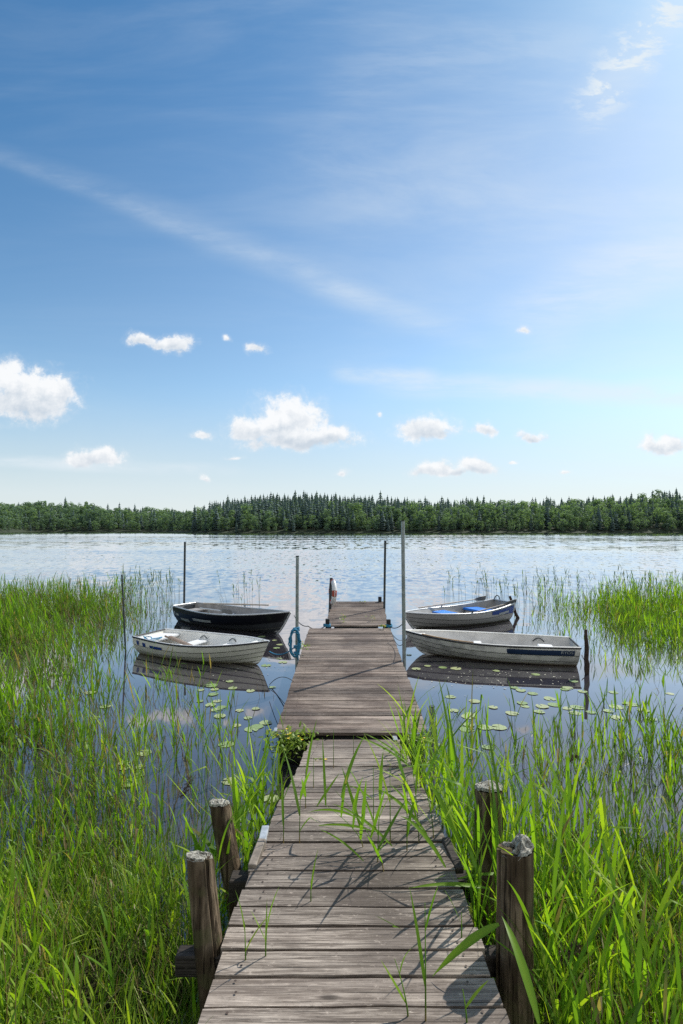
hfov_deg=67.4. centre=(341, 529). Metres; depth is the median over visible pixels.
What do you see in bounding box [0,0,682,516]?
sky
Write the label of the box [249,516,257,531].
broadleaf tree
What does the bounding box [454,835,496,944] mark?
reed
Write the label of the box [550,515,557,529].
broadleaf tree
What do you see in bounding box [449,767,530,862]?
reed
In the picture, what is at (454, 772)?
reed
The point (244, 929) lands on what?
reed
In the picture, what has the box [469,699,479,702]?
lily pad
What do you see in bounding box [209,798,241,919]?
mooring post
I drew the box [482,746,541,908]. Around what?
reed
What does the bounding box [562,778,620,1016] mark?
reed
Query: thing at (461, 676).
floating specks
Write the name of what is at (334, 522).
broadleaf tree
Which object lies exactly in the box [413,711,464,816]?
reed
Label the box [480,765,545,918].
reed
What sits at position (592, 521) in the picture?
spruce tree
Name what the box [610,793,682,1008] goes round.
reed
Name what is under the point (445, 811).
fallen reed
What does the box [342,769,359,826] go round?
fallen reed
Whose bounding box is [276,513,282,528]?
broadleaf tree
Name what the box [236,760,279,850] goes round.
reed
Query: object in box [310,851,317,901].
reed
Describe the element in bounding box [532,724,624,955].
reed
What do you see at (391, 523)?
spruce tree
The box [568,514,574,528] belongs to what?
broadleaf tree
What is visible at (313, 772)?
reed
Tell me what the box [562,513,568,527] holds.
broadleaf tree
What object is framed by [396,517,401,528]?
broadleaf tree
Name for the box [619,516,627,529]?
broadleaf tree
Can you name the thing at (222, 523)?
broadleaf tree
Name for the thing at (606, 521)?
broadleaf tree
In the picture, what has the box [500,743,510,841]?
reed
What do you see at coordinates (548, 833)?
reed
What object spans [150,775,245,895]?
reed
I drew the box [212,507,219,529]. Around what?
spruce tree
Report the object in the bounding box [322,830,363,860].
fallen reed
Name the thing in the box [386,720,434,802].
reed
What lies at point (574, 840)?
reed plume
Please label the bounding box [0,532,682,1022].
lake water
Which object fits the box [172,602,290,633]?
rowing boat
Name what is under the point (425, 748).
reed
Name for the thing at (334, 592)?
lifebuoy
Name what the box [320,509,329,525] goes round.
broadleaf tree
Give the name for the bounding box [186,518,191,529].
broadleaf tree
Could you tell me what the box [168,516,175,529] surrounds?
broadleaf tree
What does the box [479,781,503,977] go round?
reed
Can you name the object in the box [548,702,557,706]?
lily pad
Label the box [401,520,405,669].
mooring pole
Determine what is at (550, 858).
reed
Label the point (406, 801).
reed
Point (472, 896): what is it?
reed
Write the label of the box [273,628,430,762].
wide jetty
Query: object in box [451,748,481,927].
reed
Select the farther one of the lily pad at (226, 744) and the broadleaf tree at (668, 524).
the broadleaf tree at (668, 524)
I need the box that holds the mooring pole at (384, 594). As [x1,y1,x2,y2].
[383,540,385,608]
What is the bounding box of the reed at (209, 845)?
[185,791,239,936]
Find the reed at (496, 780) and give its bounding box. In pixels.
[469,717,549,944]
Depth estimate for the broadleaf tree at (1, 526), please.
503.20 m
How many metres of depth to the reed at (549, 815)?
3.07 m
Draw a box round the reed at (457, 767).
[432,695,476,854]
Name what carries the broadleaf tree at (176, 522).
on the hills
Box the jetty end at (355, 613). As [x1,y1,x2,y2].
[325,597,390,627]
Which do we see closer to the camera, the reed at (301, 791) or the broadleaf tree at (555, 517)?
the reed at (301, 791)
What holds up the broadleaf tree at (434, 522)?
on the hills
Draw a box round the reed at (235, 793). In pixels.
[201,764,248,859]
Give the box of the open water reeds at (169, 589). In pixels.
[119,564,682,612]
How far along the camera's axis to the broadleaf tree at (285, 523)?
435.87 m
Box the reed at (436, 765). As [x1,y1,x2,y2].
[412,717,456,828]
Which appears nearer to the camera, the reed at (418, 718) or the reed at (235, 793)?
the reed at (235, 793)
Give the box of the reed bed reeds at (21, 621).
[0,570,296,1023]
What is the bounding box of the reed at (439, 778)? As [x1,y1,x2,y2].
[395,743,482,834]
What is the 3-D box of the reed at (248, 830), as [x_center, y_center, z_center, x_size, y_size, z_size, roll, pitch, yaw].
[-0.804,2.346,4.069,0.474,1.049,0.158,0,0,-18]
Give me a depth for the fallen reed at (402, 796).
3.42 m
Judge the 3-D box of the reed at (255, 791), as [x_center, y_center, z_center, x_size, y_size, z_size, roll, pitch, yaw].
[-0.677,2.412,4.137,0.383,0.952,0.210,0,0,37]
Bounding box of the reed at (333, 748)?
[333,730,333,767]
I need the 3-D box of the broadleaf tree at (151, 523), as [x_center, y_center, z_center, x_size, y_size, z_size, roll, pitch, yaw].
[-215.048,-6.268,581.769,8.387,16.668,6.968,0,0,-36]
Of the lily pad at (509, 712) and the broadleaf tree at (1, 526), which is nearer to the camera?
the lily pad at (509, 712)
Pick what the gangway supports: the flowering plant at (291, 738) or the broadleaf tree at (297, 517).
the flowering plant at (291, 738)
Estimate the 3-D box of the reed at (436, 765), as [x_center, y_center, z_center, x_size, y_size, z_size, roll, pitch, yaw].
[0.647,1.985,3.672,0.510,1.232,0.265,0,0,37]
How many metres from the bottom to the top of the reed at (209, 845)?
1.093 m
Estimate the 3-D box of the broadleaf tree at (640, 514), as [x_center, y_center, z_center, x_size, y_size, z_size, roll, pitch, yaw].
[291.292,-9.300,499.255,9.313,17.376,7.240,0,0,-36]
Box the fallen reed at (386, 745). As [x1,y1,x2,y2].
[367,734,407,761]
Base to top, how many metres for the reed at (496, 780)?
1.389 m
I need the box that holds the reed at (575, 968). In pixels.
[486,882,656,1023]
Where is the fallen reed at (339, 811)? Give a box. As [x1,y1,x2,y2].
[311,809,355,817]
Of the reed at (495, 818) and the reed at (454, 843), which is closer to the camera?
the reed at (495, 818)
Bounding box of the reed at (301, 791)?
[282,746,319,842]
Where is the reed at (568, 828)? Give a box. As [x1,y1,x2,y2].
[537,752,600,936]
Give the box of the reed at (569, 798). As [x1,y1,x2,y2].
[504,771,630,965]
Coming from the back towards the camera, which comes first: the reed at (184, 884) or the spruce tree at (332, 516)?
the spruce tree at (332, 516)
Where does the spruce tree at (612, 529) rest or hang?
on the hills
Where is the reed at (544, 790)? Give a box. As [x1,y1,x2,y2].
[483,773,575,869]
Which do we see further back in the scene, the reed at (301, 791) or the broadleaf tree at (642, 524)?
the broadleaf tree at (642, 524)
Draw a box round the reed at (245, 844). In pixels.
[214,776,256,869]
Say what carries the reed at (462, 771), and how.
on the ground at (94, 987)
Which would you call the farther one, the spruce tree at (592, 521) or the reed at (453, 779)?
the spruce tree at (592, 521)
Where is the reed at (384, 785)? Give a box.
[364,734,390,842]
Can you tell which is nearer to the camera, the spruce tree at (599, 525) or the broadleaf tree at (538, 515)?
the broadleaf tree at (538, 515)
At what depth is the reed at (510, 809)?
2.77 m
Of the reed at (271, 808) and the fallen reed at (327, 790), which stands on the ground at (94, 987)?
the reed at (271, 808)
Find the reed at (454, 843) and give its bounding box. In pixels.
[416,737,470,858]
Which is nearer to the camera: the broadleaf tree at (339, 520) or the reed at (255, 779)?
the reed at (255, 779)
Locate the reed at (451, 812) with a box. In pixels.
[422,741,477,919]
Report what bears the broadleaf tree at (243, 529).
on the hills
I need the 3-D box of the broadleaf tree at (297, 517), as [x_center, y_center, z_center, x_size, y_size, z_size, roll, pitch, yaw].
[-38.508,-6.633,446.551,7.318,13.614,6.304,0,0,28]
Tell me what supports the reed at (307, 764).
on the gangway
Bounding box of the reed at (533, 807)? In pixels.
[525,738,588,1023]
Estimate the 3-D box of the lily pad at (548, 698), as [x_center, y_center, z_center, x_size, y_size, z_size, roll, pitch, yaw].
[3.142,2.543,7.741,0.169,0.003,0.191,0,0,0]
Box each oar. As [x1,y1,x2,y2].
[164,635,186,644]
[168,636,191,644]
[200,608,232,613]
[204,603,268,605]
[419,596,485,607]
[473,599,516,612]
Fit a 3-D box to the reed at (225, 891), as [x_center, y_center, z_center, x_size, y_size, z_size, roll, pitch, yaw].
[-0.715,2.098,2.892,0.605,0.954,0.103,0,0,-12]
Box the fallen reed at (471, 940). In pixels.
[432,923,499,976]
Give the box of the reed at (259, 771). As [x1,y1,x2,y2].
[239,730,271,832]
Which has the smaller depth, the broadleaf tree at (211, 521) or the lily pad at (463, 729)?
the lily pad at (463, 729)
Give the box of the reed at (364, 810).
[337,736,405,871]
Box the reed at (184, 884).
[179,822,244,922]
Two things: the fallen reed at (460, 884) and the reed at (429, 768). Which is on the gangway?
the reed at (429, 768)
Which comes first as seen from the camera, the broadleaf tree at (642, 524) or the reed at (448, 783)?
the reed at (448, 783)
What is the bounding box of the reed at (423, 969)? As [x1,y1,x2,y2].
[409,884,438,1021]
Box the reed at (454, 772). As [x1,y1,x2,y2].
[423,717,473,840]
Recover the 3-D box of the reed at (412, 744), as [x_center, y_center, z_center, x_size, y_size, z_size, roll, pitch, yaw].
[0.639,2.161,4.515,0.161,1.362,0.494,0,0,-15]
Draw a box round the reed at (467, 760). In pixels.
[426,708,479,826]
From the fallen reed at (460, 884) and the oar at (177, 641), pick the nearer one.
the fallen reed at (460, 884)
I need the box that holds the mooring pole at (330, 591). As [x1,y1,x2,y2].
[328,578,331,613]
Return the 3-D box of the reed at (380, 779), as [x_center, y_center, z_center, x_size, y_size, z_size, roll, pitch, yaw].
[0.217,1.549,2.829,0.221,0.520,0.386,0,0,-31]
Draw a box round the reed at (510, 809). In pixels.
[488,791,565,920]
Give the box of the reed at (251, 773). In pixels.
[235,736,271,825]
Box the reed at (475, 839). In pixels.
[451,799,495,924]
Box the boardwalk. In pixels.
[175,837,509,1023]
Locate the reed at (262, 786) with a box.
[255,765,264,824]
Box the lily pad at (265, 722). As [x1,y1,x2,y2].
[259,720,271,723]
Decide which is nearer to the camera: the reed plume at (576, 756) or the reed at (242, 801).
the reed at (242, 801)
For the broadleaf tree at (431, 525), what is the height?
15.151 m
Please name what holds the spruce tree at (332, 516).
on the hills
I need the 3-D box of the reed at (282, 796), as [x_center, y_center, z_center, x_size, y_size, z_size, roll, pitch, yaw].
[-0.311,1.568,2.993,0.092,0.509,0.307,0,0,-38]
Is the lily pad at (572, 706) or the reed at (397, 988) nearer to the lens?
the reed at (397, 988)
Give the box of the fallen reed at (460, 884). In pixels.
[412,882,489,889]
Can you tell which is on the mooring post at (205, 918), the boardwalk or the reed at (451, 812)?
the boardwalk
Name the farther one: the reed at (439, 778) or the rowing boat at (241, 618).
the rowing boat at (241, 618)
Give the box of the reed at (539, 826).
[493,747,569,956]
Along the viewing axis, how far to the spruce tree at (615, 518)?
488.21 m
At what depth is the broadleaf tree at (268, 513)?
442.78 m
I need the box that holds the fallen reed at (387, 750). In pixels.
[356,736,410,767]
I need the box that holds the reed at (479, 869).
[436,820,493,924]
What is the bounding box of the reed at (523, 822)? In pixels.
[457,751,543,889]
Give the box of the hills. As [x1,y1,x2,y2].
[0,513,682,532]
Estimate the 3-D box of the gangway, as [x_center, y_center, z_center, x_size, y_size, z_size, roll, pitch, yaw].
[0.073,2.094,4.258,1.123,0.616,2.622,0,0,0]
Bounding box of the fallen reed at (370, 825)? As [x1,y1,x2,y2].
[334,804,391,845]
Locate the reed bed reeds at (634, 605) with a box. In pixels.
[408,567,682,1023]
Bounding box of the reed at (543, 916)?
[499,841,579,1002]
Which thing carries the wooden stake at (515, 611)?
in the lake water
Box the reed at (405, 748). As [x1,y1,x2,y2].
[383,733,430,784]
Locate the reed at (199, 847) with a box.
[178,769,235,894]
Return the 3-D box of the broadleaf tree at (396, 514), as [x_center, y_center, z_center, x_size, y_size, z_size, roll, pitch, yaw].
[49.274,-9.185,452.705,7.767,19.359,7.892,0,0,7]
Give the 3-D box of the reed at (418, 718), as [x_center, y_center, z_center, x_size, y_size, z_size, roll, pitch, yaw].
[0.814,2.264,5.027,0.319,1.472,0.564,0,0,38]
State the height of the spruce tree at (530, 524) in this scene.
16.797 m
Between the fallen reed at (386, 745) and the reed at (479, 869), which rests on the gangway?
the fallen reed at (386, 745)
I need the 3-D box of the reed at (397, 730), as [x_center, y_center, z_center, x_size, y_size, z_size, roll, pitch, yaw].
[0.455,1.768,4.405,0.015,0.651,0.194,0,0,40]
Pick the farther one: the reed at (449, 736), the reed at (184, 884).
the reed at (449, 736)
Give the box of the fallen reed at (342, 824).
[318,823,370,830]
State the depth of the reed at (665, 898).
2.16 m
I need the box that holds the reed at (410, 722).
[379,685,427,773]
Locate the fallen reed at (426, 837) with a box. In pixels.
[401,816,445,867]
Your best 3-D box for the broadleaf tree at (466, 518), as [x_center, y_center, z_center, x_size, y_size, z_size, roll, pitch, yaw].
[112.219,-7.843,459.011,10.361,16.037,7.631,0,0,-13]
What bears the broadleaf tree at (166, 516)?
on the hills
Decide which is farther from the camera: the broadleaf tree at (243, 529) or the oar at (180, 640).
the broadleaf tree at (243, 529)
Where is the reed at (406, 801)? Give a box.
[390,742,415,850]
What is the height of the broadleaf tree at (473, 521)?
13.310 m
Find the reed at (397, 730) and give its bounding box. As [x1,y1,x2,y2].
[388,702,400,761]
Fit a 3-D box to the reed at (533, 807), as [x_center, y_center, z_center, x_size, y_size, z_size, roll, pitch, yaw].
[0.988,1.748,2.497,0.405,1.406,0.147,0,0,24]
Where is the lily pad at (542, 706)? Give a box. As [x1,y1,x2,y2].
[536,704,548,707]
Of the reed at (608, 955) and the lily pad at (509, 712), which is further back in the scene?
the lily pad at (509, 712)
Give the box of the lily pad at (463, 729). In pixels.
[460,727,474,731]
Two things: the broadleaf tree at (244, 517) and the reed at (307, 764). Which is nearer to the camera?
the reed at (307, 764)
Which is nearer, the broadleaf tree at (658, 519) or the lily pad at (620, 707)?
the lily pad at (620, 707)
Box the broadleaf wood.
[0,489,682,528]
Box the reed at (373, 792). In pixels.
[373,766,373,818]
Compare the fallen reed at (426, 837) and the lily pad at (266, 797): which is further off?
the lily pad at (266, 797)
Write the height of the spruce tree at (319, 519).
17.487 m
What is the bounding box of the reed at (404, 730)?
[385,703,421,778]
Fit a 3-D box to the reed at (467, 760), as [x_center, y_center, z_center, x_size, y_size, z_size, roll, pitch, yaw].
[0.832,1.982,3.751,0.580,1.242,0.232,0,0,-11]
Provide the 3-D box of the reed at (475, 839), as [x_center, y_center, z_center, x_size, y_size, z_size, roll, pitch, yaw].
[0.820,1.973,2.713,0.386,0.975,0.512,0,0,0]
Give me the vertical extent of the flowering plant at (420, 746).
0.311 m
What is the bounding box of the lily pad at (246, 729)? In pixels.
[244,726,257,731]
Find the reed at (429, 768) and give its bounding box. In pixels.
[395,732,445,837]
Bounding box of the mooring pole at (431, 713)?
[429,705,434,760]
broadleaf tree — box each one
[0,515,5,528]
[1,517,7,530]
[29,517,34,528]
[38,516,43,527]
[57,519,63,529]
[67,520,72,529]
[70,517,75,529]
[79,516,83,526]
[111,517,117,528]
[149,517,155,529]
[163,514,170,530]
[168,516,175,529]
[174,515,180,530]
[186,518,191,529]
[196,513,202,529]
[205,516,212,530]
[219,517,224,528]
[223,518,230,530]
[240,514,246,527]
[240,519,246,531]
[246,514,253,526]
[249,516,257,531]
[264,518,272,529]
[265,510,276,527]
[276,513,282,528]
[282,518,288,530]
[293,515,300,527]
[306,515,315,528]
[310,515,316,528]
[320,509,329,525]
[323,516,332,531]
[331,517,337,530]
[335,515,342,527]
[340,517,346,528]
[352,518,356,530]
[356,515,363,529]
[359,515,366,527]
[365,520,372,531]
[372,518,378,531]
[393,509,400,523]
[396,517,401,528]
[414,510,425,528]
[424,518,430,528]
[428,515,436,529]
[432,518,437,529]
[440,517,451,530]
[451,514,457,528]
[457,513,465,526]
[463,513,471,528]
[468,518,476,531]
[482,514,488,528]
[485,520,490,531]
[489,510,497,527]
[511,514,518,528]
[521,514,527,527]
[534,513,539,527]
[537,514,545,530]
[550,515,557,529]
[558,519,567,530]
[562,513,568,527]
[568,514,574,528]
[574,517,579,527]
[580,516,585,527]
[585,515,589,527]
[592,519,597,530]
[602,515,608,526]
[603,519,607,531]
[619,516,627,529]
[630,510,638,524]
[632,519,639,529]
[636,512,645,526]
[639,518,646,529]
[648,516,653,527]
[656,514,664,526]
[662,511,671,525]
[664,519,671,531]
[669,517,675,530]
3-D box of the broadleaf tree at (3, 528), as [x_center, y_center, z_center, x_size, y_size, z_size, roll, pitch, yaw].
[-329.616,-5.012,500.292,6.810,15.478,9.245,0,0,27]
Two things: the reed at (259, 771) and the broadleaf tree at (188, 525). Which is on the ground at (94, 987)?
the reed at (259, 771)
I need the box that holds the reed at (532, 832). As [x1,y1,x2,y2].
[511,772,593,990]
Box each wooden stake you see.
[509,596,519,617]
[584,629,589,674]
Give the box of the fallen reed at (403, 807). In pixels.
[375,788,426,833]
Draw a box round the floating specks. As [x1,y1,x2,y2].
[213,663,560,688]
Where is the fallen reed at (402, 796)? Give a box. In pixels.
[392,786,410,806]
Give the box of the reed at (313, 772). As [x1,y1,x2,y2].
[313,757,313,787]
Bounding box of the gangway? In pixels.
[259,735,444,843]
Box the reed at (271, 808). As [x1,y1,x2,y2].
[249,761,278,832]
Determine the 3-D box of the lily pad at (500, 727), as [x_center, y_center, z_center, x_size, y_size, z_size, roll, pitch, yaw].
[2.037,2.542,6.607,0.189,0.003,0.196,0,0,18]
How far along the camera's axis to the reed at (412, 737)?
4.65 m
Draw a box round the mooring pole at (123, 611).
[121,574,125,651]
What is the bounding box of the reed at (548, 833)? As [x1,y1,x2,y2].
[535,774,564,960]
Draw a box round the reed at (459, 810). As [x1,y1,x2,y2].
[443,753,482,869]
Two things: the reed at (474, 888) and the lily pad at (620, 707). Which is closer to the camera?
the reed at (474, 888)
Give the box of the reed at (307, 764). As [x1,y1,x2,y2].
[301,720,316,807]
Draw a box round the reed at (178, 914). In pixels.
[165,842,246,933]
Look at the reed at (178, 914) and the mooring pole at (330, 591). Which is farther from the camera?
the mooring pole at (330, 591)
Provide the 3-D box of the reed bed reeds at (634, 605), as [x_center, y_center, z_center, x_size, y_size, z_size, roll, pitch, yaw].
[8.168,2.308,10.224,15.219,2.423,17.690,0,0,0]
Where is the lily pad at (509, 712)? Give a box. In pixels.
[505,711,518,714]
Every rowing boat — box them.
[132,628,269,663]
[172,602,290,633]
[406,595,515,628]
[406,629,581,665]
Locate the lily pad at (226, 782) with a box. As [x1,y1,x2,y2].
[223,777,234,784]
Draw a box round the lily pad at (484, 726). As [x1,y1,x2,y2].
[480,724,492,729]
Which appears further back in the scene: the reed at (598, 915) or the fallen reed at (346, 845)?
the fallen reed at (346, 845)
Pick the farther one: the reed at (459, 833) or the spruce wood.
the spruce wood
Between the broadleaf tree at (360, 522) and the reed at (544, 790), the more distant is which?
the broadleaf tree at (360, 522)
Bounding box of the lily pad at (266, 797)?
[264,794,277,802]
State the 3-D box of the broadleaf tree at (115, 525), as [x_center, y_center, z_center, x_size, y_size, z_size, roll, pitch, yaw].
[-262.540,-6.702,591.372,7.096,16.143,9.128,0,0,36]
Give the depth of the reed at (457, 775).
3.92 m
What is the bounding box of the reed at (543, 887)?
[526,814,558,1023]
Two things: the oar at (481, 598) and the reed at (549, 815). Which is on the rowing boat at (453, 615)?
the oar at (481, 598)
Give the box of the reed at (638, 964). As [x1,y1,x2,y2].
[589,801,646,1023]
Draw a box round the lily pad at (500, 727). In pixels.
[492,724,506,729]
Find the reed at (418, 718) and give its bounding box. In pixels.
[406,704,426,766]
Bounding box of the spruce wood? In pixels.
[13,488,682,529]
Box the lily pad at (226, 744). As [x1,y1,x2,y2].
[218,741,233,746]
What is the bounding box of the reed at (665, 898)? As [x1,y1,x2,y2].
[584,859,682,1023]
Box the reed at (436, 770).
[434,717,444,814]
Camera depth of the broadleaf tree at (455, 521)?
450.54 m
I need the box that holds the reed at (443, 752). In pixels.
[426,705,474,842]
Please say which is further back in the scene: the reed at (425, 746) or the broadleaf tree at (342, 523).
the broadleaf tree at (342, 523)
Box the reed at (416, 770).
[398,744,420,842]
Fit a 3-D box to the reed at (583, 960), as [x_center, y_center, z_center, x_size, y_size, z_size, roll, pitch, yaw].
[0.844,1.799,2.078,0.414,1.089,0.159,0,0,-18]
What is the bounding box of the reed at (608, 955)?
[537,801,624,1020]
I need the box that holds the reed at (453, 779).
[429,705,471,860]
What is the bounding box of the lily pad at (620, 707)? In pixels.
[609,704,623,708]
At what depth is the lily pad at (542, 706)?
7.38 m
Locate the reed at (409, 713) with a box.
[374,677,453,812]
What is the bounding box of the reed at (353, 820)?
[318,738,362,846]
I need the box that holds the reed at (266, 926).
[251,890,277,956]
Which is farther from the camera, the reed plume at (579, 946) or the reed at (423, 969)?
the reed plume at (579, 946)
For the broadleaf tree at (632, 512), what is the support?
on the hills
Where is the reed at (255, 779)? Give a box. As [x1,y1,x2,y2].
[239,741,280,828]
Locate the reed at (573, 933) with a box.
[534,884,610,1003]
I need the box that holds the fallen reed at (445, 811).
[427,780,460,850]
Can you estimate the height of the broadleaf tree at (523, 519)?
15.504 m
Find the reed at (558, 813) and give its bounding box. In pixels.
[529,757,620,972]
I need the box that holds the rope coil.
[288,627,300,660]
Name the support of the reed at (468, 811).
on the ground at (94, 987)
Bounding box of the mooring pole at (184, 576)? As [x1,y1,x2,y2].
[183,542,185,603]
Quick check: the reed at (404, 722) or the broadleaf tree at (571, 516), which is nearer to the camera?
the reed at (404, 722)
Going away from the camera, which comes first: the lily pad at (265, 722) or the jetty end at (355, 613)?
the lily pad at (265, 722)
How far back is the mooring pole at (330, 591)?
12.27 m
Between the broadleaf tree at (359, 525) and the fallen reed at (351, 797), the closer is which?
the fallen reed at (351, 797)
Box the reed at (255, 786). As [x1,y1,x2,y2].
[237,742,289,852]
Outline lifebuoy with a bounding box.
[329,578,336,604]
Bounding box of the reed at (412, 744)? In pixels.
[409,702,427,792]
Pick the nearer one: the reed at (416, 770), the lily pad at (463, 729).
the reed at (416, 770)
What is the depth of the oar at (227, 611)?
13.43 m
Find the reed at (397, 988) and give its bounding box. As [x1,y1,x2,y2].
[382,945,417,1016]
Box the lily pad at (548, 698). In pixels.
[544,696,555,699]
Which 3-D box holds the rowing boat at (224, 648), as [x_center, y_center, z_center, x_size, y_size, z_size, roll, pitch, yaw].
[-2.720,2.338,10.232,3.039,0.583,1.268,0,0,25]
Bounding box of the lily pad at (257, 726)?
[251,724,263,728]
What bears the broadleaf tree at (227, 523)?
on the hills
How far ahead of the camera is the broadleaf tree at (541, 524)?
466.04 m
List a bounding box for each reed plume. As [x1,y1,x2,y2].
[166,776,195,840]
[544,937,585,1023]
[551,827,580,908]
[557,754,577,803]
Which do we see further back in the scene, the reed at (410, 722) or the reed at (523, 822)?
the reed at (410, 722)
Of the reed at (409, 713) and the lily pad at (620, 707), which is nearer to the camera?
the reed at (409, 713)
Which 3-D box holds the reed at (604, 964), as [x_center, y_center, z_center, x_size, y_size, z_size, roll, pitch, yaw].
[1.128,1.818,2.368,0.181,1.251,0.511,0,0,-32]
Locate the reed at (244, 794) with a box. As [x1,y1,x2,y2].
[236,756,269,825]
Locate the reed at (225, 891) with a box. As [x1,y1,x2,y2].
[163,810,235,933]
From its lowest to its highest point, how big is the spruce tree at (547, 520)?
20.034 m
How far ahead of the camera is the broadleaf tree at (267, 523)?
436.54 m
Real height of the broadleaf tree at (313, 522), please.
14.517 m
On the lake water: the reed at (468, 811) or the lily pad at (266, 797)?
the lily pad at (266, 797)
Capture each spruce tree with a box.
[47,515,52,528]
[190,520,194,532]
[204,517,207,530]
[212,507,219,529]
[282,512,285,528]
[286,513,291,529]
[317,512,321,527]
[330,506,335,528]
[344,512,347,528]
[351,511,354,528]
[379,509,385,530]
[389,514,394,529]
[436,516,440,530]
[475,511,481,529]
[528,515,533,529]
[545,509,551,528]
[590,515,595,528]
[596,512,604,529]
[610,516,614,531]
[613,510,619,529]
[626,511,632,528]
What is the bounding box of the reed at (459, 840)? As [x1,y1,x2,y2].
[446,787,500,923]
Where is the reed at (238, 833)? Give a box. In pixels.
[207,783,266,901]
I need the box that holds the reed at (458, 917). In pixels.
[446,893,461,937]
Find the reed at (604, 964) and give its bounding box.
[528,803,635,1005]
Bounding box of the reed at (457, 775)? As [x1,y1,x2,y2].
[418,740,488,830]
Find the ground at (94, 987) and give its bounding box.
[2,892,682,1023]
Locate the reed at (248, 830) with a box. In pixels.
[211,770,263,853]
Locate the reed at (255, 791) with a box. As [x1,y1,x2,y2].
[234,772,280,829]
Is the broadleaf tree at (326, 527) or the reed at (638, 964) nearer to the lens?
the reed at (638, 964)
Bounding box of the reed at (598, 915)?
[543,846,631,1023]
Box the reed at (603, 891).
[555,763,626,953]
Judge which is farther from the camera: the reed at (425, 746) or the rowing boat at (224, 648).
the rowing boat at (224, 648)
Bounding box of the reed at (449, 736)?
[439,680,456,839]
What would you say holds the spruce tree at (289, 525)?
on the hills
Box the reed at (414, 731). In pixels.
[403,699,435,796]
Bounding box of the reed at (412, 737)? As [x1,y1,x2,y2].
[402,704,423,768]
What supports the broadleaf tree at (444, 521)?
on the hills
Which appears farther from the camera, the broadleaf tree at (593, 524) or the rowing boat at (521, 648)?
the broadleaf tree at (593, 524)
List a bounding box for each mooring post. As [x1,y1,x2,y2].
[186,850,222,1015]
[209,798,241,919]
[473,780,502,944]
[495,833,533,1023]
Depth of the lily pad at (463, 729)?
6.53 m
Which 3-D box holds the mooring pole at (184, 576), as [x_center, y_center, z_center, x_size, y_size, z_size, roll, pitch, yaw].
[-4.527,1.795,14.750,0.102,2.910,0.067,0,0,0]
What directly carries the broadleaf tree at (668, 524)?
on the hills
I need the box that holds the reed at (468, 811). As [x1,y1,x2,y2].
[428,769,478,902]
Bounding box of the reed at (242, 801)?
[209,762,268,861]
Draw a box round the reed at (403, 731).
[384,700,436,774]
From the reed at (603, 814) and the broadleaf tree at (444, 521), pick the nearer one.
the reed at (603, 814)
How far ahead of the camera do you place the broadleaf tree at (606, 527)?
480.16 m
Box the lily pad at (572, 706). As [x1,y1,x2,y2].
[570,705,583,708]
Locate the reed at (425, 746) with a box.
[408,692,446,797]
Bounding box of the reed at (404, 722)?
[380,684,433,777]
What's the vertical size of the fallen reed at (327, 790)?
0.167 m
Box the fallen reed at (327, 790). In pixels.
[317,774,338,805]
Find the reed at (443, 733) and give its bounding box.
[404,689,480,814]
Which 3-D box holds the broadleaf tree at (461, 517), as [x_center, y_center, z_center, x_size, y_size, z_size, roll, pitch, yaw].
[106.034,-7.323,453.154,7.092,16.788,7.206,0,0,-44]
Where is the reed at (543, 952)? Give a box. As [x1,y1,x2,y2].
[473,772,631,1023]
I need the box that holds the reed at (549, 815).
[529,770,596,941]
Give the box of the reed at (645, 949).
[568,830,682,1023]
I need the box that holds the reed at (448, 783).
[427,737,472,856]
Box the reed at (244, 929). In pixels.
[236,893,272,959]
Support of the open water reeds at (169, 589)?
on the lake water
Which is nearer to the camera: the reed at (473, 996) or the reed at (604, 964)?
the reed at (473, 996)
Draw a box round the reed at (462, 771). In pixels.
[441,729,501,862]
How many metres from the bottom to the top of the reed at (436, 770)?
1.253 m
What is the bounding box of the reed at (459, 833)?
[446,764,479,869]
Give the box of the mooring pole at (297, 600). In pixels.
[295,556,298,670]
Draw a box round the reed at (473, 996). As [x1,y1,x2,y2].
[462,980,488,1022]
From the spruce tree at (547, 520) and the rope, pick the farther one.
the spruce tree at (547, 520)
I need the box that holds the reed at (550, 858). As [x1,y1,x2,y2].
[508,790,597,997]
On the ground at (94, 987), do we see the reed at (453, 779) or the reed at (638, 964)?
the reed at (638, 964)
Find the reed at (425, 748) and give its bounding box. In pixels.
[402,691,457,808]
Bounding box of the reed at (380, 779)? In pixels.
[346,754,408,862]
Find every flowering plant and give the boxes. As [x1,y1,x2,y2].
[254,721,329,761]
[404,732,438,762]
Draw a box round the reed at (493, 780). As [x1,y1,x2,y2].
[457,748,536,866]
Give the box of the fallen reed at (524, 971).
[502,917,540,1023]
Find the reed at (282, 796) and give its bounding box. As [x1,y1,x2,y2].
[281,765,304,842]
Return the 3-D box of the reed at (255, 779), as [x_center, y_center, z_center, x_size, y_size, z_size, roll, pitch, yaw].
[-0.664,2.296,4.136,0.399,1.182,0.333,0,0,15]
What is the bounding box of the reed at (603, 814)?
[571,769,620,960]
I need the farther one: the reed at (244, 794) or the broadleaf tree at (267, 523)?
the broadleaf tree at (267, 523)
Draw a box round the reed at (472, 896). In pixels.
[430,776,486,917]
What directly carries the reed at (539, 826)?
on the ground at (94, 987)
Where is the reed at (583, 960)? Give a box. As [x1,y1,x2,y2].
[500,832,601,1023]
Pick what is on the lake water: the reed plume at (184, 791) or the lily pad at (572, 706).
the lily pad at (572, 706)
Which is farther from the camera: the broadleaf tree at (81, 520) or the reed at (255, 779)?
the broadleaf tree at (81, 520)
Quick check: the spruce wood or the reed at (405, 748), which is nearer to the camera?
the reed at (405, 748)

